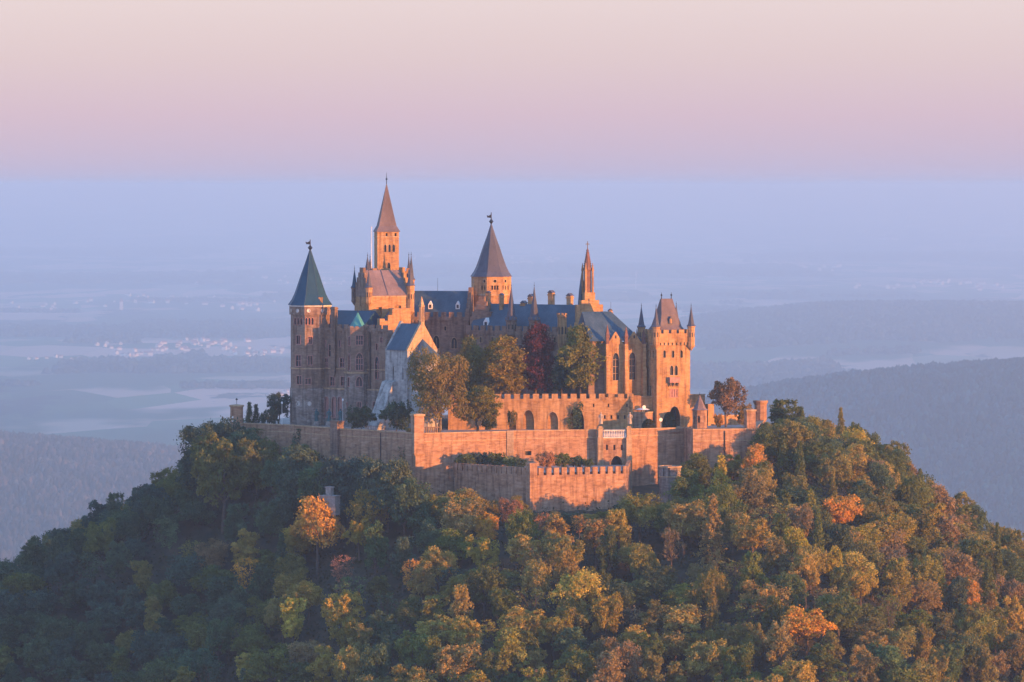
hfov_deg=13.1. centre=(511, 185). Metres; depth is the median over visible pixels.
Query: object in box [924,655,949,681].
broadleaf tree
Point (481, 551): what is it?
autumn tree
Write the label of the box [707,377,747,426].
garden tree
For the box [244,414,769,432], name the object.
terrace ground
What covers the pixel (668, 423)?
clipped bush
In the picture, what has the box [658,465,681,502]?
wall turret
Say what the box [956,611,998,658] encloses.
broadleaf tree
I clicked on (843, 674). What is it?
broadleaf tree
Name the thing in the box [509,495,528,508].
broadleaf tree
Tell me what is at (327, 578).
undergrowth
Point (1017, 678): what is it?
autumn tree
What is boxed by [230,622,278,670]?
broadleaf tree
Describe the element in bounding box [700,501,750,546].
broadleaf tree
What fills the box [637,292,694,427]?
gate tower
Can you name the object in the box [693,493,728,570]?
autumn tree
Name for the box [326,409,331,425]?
statue
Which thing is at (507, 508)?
autumn tree
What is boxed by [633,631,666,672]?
broadleaf tree
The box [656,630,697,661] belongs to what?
autumn tree
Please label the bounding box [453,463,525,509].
battlemented wall
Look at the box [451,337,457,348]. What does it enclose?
window
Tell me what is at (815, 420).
broadleaf tree
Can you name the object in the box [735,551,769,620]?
broadleaf tree
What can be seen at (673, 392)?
window
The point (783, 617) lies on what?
broadleaf tree
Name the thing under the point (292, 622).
autumn tree
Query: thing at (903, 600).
broadleaf tree
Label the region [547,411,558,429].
window
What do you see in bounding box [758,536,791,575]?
broadleaf tree
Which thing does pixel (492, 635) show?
broadleaf tree
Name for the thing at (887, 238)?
hall
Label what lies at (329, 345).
window
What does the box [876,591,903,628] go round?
broadleaf tree
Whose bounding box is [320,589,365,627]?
autumn tree
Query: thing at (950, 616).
broadleaf tree
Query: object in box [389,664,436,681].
broadleaf tree
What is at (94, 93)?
sky
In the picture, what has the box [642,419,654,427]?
clipped bush
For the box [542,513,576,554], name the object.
autumn tree
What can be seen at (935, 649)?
autumn tree
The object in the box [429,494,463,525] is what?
broadleaf tree
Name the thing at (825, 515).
broadleaf tree
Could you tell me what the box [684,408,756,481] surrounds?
bastion
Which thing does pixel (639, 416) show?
curved bastion
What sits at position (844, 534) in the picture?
broadleaf tree
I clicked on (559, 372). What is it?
garden tree
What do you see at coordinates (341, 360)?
window
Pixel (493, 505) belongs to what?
broadleaf tree
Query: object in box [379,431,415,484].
terrace wall
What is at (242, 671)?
conifer
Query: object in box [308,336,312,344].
window
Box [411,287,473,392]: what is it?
central wing
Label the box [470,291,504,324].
crow stepped gable
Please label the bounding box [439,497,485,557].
autumn tree
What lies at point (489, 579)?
broadleaf tree
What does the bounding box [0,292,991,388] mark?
forest
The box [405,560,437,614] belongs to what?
autumn tree
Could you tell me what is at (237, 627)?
broadleaf tree
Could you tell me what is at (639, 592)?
broadleaf tree
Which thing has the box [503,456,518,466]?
ward shrub
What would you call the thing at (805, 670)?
autumn tree
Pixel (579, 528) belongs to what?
autumn tree
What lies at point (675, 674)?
broadleaf tree
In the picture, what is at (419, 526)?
broadleaf tree
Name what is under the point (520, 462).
ward shrub
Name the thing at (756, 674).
broadleaf tree
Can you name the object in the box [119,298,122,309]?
church tower
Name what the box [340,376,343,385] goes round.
window
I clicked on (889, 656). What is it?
broadleaf tree
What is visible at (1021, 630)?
autumn tree
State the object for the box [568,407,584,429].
window
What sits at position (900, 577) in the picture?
broadleaf tree
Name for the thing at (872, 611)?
broadleaf tree
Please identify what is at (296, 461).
broadleaf tree
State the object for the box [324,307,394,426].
residential wing
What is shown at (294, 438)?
ivy
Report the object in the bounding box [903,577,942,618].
autumn tree
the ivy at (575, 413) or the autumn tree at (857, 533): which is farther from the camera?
the ivy at (575, 413)
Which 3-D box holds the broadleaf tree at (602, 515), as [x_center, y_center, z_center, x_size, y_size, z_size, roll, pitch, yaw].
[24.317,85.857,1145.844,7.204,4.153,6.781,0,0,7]
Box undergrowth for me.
[0,453,1021,681]
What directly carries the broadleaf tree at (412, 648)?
on the hill
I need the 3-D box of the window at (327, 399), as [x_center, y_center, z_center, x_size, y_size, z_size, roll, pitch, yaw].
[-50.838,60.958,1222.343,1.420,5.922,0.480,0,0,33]
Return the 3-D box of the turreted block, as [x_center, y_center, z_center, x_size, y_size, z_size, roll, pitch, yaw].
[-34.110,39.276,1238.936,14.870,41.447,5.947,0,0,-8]
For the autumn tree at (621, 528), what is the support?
on the hill
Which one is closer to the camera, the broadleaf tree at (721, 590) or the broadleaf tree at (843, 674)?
the broadleaf tree at (843, 674)
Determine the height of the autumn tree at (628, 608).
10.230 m
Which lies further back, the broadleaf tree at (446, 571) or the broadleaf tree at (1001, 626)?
the broadleaf tree at (1001, 626)
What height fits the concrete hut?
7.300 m
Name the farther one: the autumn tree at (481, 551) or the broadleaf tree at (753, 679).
the autumn tree at (481, 551)
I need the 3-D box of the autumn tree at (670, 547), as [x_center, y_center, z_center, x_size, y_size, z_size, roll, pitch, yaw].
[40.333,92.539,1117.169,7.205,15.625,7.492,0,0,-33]
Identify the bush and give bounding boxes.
[258,413,265,422]
[263,407,278,423]
[345,404,377,428]
[377,399,413,430]
[481,418,497,429]
[507,409,517,426]
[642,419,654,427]
[662,412,676,427]
[713,413,723,426]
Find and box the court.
[450,393,569,398]
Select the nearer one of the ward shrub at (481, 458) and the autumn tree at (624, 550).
the autumn tree at (624, 550)
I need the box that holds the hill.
[0,454,1021,681]
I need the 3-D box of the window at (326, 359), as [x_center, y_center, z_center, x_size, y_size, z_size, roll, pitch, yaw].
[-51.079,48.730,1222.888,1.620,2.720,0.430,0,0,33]
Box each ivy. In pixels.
[291,428,300,445]
[567,401,583,428]
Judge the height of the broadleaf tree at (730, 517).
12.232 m
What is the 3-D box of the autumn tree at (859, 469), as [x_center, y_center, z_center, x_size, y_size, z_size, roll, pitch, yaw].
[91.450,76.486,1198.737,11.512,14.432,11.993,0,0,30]
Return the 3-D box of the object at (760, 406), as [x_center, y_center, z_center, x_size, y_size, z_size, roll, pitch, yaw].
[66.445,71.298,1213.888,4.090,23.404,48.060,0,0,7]
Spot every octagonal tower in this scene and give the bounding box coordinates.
[288,240,331,425]
[471,212,511,305]
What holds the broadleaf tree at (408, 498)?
on the hill
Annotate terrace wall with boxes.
[229,398,292,454]
[289,424,329,459]
[329,420,384,461]
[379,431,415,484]
[409,413,506,496]
[506,429,597,474]
[631,427,690,486]
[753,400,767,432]
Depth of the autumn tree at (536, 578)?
1099.30 m
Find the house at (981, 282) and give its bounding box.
[978,280,984,284]
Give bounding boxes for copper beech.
[519,321,556,393]
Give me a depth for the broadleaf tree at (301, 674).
1093.14 m
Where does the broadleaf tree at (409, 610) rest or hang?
on the hill
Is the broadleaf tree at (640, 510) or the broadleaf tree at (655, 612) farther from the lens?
the broadleaf tree at (640, 510)
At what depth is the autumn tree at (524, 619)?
1085.53 m
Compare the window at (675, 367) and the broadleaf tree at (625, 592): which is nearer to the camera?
the broadleaf tree at (625, 592)
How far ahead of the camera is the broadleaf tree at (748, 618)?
1083.11 m
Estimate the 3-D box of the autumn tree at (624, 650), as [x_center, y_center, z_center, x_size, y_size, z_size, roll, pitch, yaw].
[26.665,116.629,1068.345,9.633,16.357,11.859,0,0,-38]
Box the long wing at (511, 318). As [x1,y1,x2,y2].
[466,285,579,395]
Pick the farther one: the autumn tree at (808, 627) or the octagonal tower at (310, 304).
the octagonal tower at (310, 304)
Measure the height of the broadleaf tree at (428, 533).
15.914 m
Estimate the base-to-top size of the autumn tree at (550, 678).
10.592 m
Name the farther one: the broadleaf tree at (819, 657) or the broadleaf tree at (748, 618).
the broadleaf tree at (748, 618)
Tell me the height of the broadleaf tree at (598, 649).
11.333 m
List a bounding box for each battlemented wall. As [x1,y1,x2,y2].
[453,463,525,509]
[526,462,625,511]
[625,460,630,496]
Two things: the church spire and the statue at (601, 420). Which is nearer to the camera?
the statue at (601, 420)
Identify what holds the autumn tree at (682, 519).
on the hill
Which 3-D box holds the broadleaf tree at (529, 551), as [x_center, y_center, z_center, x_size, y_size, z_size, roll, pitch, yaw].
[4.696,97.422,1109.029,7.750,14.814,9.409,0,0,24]
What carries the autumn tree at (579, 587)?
on the hill
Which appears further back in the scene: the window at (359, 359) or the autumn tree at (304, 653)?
the window at (359, 359)
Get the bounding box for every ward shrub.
[454,452,476,463]
[474,451,491,464]
[485,452,505,465]
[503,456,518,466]
[514,458,527,466]
[535,450,554,467]
[554,452,570,466]
[567,455,584,472]
[583,458,593,467]
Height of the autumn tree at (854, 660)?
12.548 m
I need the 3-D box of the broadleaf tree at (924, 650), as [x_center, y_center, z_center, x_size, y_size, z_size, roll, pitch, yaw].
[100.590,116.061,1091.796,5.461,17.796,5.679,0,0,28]
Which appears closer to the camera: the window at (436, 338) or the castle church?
the castle church
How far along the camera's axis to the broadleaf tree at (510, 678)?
1062.83 m
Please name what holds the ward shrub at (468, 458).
on the ward
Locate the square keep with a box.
[373,173,399,269]
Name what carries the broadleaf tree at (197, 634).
on the hill
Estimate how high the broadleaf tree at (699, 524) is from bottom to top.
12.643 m
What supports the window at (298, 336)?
in the octagonal tower at (310, 304)
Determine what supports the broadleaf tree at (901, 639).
on the hill
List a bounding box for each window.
[295,355,300,366]
[296,335,300,344]
[296,375,301,384]
[305,378,310,384]
[307,355,312,364]
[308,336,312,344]
[324,396,328,417]
[325,358,327,367]
[328,344,330,356]
[330,376,334,385]
[332,396,335,417]
[338,396,341,411]
[339,358,343,367]
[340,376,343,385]
[348,353,350,370]
[355,335,362,344]
[355,352,362,370]
[355,376,362,386]
[374,356,378,378]
[433,335,439,348]
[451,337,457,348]
[507,423,516,429]
[522,409,534,429]
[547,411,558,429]
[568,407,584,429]
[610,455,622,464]
[612,353,619,380]
[629,352,635,379]
[669,365,673,375]
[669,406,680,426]
[670,389,677,397]
[674,365,677,375]
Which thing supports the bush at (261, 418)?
on the terrace ground at (444, 422)
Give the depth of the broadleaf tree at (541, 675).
1058.24 m
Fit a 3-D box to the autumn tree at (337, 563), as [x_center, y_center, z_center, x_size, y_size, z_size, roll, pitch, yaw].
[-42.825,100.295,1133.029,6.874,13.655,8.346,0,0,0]
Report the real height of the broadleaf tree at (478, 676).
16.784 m
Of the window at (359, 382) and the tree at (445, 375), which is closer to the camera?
the tree at (445, 375)
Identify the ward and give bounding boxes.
[519,465,624,472]
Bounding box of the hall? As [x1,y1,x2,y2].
[879,237,893,239]
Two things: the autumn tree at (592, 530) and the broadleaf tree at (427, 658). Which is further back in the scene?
the autumn tree at (592, 530)
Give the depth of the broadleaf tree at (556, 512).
1138.81 m
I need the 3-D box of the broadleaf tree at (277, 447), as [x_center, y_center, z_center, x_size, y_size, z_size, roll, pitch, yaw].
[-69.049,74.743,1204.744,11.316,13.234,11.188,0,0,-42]
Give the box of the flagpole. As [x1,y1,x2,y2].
[371,227,371,267]
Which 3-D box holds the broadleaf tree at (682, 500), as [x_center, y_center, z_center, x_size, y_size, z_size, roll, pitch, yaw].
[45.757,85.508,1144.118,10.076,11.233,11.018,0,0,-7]
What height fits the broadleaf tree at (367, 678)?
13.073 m
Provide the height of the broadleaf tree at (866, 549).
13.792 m
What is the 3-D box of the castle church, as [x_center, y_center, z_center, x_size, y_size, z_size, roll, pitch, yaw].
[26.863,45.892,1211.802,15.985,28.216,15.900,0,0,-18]
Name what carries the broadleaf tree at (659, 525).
on the hill
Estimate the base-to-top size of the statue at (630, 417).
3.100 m
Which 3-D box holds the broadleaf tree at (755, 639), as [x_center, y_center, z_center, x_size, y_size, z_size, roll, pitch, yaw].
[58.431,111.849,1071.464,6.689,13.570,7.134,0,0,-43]
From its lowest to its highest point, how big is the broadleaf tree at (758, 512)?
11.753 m
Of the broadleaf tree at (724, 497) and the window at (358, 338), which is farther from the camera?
the window at (358, 338)
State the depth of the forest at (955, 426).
10735.58 m
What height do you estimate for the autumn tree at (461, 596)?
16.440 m
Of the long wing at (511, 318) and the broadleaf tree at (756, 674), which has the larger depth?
the long wing at (511, 318)
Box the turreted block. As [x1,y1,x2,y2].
[365,252,414,292]
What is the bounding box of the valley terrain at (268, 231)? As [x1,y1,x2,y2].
[0,187,1023,472]
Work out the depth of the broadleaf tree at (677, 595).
1096.40 m
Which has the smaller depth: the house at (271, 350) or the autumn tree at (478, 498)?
the autumn tree at (478, 498)
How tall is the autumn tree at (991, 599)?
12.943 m
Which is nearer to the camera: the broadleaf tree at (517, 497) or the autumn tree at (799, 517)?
the autumn tree at (799, 517)
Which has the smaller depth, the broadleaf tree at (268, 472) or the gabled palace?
the broadleaf tree at (268, 472)
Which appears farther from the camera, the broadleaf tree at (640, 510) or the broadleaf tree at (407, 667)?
the broadleaf tree at (640, 510)
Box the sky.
[0,0,1023,187]
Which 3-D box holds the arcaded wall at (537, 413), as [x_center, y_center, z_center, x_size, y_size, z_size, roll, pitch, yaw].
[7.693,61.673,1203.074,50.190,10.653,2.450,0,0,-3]
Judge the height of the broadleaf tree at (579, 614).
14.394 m
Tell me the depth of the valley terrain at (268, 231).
50966.95 m
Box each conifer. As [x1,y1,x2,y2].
[238,668,247,681]
[811,508,825,560]
[932,554,949,611]
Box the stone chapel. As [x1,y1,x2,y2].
[367,296,441,429]
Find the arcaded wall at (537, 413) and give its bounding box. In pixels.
[448,394,632,432]
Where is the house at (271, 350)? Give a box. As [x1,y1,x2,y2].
[268,349,275,352]
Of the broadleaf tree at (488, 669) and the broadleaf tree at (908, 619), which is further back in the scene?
the broadleaf tree at (908, 619)
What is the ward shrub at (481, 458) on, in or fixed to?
on the ward
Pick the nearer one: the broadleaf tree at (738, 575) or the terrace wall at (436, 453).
the broadleaf tree at (738, 575)
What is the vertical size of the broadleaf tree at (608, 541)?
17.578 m
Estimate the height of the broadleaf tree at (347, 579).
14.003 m
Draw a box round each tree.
[93,672,113,681]
[112,669,147,681]
[137,654,197,681]
[150,631,197,660]
[164,648,189,664]
[171,666,197,681]
[173,415,244,501]
[176,645,224,681]
[184,618,220,655]
[189,432,252,533]
[199,657,218,681]
[205,615,235,671]
[206,597,247,643]
[226,427,261,491]
[227,585,256,635]
[228,436,280,501]
[230,557,258,591]
[230,619,247,651]
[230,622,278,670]
[234,652,253,681]
[241,437,281,474]
[241,642,290,681]
[245,596,285,633]
[258,455,285,497]
[263,592,304,647]
[266,392,290,423]
[269,443,320,528]
[271,571,308,597]
[280,597,307,647]
[280,662,314,681]
[285,639,327,670]
[289,493,345,575]
[289,578,325,622]
[297,461,346,544]
[305,644,339,681]
[312,454,371,531]
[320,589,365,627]
[327,613,366,648]
[330,555,356,593]
[331,643,365,681]
[332,575,367,611]
[341,517,371,560]
[343,486,389,524]
[344,457,375,515]
[347,622,374,658]
[352,674,393,681]
[353,457,415,532]
[356,638,392,681]
[363,519,389,584]
[363,610,400,644]
[373,631,401,675]
[374,509,392,535]
[374,590,398,617]
[376,472,434,545]
[389,535,416,593]
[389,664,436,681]
[390,663,414,681]
[393,630,428,667]
[394,596,422,640]
[400,559,420,593]
[403,502,435,536]
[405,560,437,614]
[406,346,473,431]
[407,678,428,681]
[413,545,459,593]
[414,616,459,646]
[415,516,441,551]
[416,635,442,678]
[419,384,452,426]
[420,594,449,643]
[424,526,470,576]
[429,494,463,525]
[433,641,484,681]
[436,564,465,599]
[438,574,485,600]
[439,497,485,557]
[444,673,466,681]
[447,584,474,625]
[448,614,484,648]
[449,334,486,390]
[455,385,504,431]
[462,494,495,532]
[463,564,513,622]
[463,670,489,681]
[465,534,500,571]
[471,334,530,398]
[471,511,499,542]
[472,650,500,681]
[480,499,501,521]
[480,615,508,654]
[485,587,518,623]
[487,626,531,680]
[496,568,522,591]
[497,673,527,681]
[498,497,523,526]
[499,605,555,633]
[503,627,541,676]
[504,506,543,566]
[504,533,544,567]
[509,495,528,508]
[513,587,551,614]
[514,545,549,599]
[520,558,552,614]
[521,666,548,681]
[524,649,549,677]
[524,669,573,681]
[526,512,546,536]
[532,612,573,659]
[534,512,553,542]
[539,532,585,570]
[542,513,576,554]
[544,511,566,524]
[547,566,608,628]
[548,354,571,393]
[548,644,597,681]
[549,669,570,681]
[551,547,580,587]
[551,626,588,674]
[553,595,592,630]
[555,323,610,397]
[560,512,582,528]
[570,514,589,539]
[578,513,598,523]
[580,518,611,570]
[582,566,612,585]
[587,650,625,681]
[588,635,623,663]
[590,592,625,637]
[594,511,607,520]
[596,524,617,573]
[596,580,632,615]
[599,509,627,535]
[601,637,643,681]
[607,508,632,563]
[608,574,654,618]
[612,503,633,528]
[612,542,648,578]
[616,490,662,543]
[616,624,659,661]
[622,605,646,625]
[627,541,660,577]
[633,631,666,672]
[637,650,665,681]
[638,599,670,635]
[640,563,678,605]
[651,505,679,544]
[655,501,688,511]
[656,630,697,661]
[659,582,699,607]
[659,603,704,633]
[660,524,687,570]
[661,499,706,557]
[662,468,704,501]
[665,660,688,681]
[669,496,699,509]
[680,451,717,496]
[684,560,718,600]
[684,638,728,681]
[685,566,731,621]
[686,629,722,648]
[688,503,709,546]
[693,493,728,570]
[698,480,741,528]
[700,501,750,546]
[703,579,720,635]
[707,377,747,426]
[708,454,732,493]
[713,673,722,681]
[714,620,754,663]
[717,511,742,555]
[718,558,744,600]
[720,642,757,679]
[725,597,767,631]
[727,671,761,681]
[728,513,776,552]
[730,466,775,521]
[734,403,752,425]
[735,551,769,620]
[736,622,766,671]
[737,579,794,633]
[741,677,762,681]
[747,506,777,543]
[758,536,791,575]
[761,594,784,636]
[762,620,800,669]
[764,615,798,671]
[764,674,782,681]
[767,665,794,681]
[768,502,796,525]
[768,574,780,594]
[771,513,791,536]
[773,418,791,425]
[774,571,808,608]
[777,526,811,573]
[778,605,837,656]
[781,604,811,641]
[782,659,818,681]
[786,502,813,536]
[787,548,819,609]
[793,544,827,592]
[803,415,834,437]
[805,489,825,537]
[805,643,846,681]
[808,506,833,546]
[814,586,840,631]
[814,590,861,650]
[820,631,846,659]
[821,545,843,583]
[822,520,859,553]
[824,550,877,577]
[827,528,863,548]
[827,670,855,681]
[828,565,855,611]
[839,523,885,551]
[841,442,868,481]
[841,615,891,645]
[843,568,879,605]
[844,538,886,569]
[847,644,872,677]
[848,649,881,681]
[849,631,892,668]
[854,603,889,625]
[863,640,910,681]
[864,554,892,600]
[868,546,910,579]
[873,625,917,674]
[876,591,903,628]
[879,584,911,611]
[880,557,913,605]
[883,666,923,681]
[885,556,912,585]
[885,607,933,645]
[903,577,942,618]
[905,657,937,681]
[909,555,946,610]
[911,622,935,665]
[922,643,960,665]
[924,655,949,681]
[928,616,957,647]
[930,611,960,638]
[934,630,981,681]
[938,642,965,681]
[942,575,968,632]
[944,575,978,598]
[949,601,991,633]
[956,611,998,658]
[963,628,987,680]
[964,578,982,609]
[967,645,1000,681]
[986,590,1000,615]
[989,605,1007,652]
[990,629,1023,681]
[990,650,1010,681]
[1000,595,1023,633]
[1001,632,1023,680]
[1013,670,1023,681]
[1018,615,1023,633]
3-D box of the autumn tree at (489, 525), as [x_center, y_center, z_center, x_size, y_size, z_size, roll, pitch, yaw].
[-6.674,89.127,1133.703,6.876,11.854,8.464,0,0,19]
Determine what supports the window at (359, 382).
in the residential wing at (356, 343)
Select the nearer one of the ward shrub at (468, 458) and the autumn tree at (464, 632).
the autumn tree at (464, 632)
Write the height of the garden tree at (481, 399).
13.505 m
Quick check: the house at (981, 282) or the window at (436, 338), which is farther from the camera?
the house at (981, 282)
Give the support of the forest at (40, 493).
on the valley terrain at (268, 231)
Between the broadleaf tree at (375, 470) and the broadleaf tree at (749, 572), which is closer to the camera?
the broadleaf tree at (749, 572)
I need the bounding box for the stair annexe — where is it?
[377,308,410,329]
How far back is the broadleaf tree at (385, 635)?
1088.52 m
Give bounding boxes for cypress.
[243,402,252,422]
[252,404,259,422]
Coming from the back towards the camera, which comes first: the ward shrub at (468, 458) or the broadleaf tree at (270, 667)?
the ward shrub at (468, 458)
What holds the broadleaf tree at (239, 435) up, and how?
on the hill
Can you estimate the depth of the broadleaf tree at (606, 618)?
1084.85 m
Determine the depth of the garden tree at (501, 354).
1205.12 m
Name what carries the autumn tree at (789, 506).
on the hill
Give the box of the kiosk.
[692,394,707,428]
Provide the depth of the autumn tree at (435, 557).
1121.06 m
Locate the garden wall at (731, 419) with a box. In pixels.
[705,404,741,425]
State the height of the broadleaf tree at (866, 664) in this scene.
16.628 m
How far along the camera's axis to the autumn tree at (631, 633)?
1076.94 m
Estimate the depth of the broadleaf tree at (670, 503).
1138.44 m
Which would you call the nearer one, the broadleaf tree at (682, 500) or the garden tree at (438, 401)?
the broadleaf tree at (682, 500)
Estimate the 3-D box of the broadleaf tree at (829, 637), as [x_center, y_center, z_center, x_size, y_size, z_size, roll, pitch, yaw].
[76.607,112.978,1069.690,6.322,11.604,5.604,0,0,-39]
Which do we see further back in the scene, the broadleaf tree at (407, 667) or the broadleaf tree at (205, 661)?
the broadleaf tree at (205, 661)
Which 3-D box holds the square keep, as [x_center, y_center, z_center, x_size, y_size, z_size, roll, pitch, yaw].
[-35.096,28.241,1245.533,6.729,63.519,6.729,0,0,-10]
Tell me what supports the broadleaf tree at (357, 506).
on the hill
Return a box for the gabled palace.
[351,263,414,328]
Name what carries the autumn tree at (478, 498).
on the hill
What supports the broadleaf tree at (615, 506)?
on the hill
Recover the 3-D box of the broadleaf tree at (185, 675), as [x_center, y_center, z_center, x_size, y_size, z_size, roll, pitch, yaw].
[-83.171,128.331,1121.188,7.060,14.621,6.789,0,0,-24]
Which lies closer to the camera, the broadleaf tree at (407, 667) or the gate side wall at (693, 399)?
the broadleaf tree at (407, 667)
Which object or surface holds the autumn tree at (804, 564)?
on the hill
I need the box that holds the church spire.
[575,241,602,321]
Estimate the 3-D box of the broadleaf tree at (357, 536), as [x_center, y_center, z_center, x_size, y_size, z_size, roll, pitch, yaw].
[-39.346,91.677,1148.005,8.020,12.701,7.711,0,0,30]
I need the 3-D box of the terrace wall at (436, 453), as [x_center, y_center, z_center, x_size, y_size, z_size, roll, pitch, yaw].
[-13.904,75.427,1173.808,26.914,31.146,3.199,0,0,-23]
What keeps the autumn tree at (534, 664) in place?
on the hill
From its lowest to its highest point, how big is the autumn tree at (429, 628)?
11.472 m
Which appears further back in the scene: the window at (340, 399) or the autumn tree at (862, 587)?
the window at (340, 399)
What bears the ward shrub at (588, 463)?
on the ward
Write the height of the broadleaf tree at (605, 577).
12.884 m
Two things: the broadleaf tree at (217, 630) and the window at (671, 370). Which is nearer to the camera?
the broadleaf tree at (217, 630)
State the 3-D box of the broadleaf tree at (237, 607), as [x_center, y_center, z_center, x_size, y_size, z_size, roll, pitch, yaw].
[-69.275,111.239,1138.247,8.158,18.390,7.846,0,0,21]
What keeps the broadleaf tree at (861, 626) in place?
on the hill
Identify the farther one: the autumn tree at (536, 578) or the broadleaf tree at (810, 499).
the broadleaf tree at (810, 499)
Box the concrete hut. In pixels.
[318,486,340,514]
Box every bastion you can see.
[633,395,654,427]
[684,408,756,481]
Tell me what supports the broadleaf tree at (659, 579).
on the hill
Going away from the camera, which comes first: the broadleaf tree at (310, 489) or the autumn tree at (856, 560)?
the autumn tree at (856, 560)
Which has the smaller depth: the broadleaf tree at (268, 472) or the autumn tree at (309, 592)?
the autumn tree at (309, 592)
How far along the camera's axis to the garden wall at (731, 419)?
1222.49 m
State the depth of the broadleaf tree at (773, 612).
1079.25 m
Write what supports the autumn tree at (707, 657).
on the hill
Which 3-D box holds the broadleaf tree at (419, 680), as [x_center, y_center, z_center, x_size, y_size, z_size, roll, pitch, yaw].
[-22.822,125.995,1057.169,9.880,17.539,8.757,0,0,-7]
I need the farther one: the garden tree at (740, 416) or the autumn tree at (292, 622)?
the garden tree at (740, 416)
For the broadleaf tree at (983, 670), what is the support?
on the hill
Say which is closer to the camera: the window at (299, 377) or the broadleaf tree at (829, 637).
the broadleaf tree at (829, 637)
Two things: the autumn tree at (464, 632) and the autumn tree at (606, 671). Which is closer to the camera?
the autumn tree at (606, 671)
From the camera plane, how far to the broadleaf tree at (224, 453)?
1190.97 m
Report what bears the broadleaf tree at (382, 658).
on the hill
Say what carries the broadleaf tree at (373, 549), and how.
on the hill
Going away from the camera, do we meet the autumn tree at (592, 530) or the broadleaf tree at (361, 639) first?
the broadleaf tree at (361, 639)
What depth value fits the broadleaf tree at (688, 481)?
1154.04 m
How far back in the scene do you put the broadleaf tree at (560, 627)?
1082.78 m
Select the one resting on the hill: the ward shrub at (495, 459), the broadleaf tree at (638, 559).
the broadleaf tree at (638, 559)
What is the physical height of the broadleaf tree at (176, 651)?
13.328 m
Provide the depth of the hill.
1139.62 m
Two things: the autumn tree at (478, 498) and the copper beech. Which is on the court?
the copper beech
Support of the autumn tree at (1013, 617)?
on the hill
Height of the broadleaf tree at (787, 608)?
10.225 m
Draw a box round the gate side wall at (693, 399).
[690,394,705,426]
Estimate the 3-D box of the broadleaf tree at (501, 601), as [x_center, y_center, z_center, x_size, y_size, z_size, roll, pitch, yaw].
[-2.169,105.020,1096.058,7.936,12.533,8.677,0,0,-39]
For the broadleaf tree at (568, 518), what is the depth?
1140.81 m
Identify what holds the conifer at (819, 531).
on the hill
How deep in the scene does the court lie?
1216.18 m
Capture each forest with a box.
[0,245,1023,301]
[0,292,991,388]
[0,317,290,373]
[0,398,1023,681]
[0,430,191,562]
[679,299,1023,388]
[705,356,1023,549]
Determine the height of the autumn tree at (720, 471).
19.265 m
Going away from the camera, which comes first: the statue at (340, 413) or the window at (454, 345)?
the statue at (340, 413)
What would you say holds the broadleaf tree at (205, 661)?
on the hill
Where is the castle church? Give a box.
[574,309,646,397]
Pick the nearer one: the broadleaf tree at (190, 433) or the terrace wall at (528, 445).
the terrace wall at (528, 445)
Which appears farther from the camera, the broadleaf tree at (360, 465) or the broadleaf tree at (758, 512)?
the broadleaf tree at (360, 465)
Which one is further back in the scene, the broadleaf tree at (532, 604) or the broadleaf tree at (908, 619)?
the broadleaf tree at (908, 619)
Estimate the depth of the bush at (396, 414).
1184.63 m
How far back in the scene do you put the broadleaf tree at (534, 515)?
1135.83 m
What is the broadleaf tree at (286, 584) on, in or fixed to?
on the hill
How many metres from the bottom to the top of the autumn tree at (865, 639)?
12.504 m
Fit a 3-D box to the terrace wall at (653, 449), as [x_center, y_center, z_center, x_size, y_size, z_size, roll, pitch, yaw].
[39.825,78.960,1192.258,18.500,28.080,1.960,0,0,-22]
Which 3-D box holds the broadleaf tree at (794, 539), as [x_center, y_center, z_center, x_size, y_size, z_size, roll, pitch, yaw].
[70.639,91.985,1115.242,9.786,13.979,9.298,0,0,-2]
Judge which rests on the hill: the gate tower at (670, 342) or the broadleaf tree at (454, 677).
the broadleaf tree at (454, 677)
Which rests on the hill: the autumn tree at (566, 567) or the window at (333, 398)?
the autumn tree at (566, 567)
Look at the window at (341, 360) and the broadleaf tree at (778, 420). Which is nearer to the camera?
the window at (341, 360)
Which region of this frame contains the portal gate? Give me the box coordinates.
[596,426,631,490]
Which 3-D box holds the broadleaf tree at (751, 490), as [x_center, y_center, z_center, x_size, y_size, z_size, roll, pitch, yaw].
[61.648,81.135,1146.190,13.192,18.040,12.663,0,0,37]
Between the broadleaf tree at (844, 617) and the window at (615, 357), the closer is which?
the broadleaf tree at (844, 617)
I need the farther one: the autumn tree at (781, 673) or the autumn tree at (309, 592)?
the autumn tree at (309, 592)
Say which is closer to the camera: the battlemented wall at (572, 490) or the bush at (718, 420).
the battlemented wall at (572, 490)
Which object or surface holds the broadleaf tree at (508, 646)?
on the hill
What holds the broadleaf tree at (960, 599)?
on the hill
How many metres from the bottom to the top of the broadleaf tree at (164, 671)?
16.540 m
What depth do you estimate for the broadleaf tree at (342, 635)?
1100.39 m
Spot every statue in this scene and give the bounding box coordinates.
[313,409,318,425]
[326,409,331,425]
[338,409,342,420]
[598,412,603,423]
[627,412,631,423]
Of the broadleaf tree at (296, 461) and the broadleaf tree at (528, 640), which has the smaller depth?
the broadleaf tree at (528, 640)

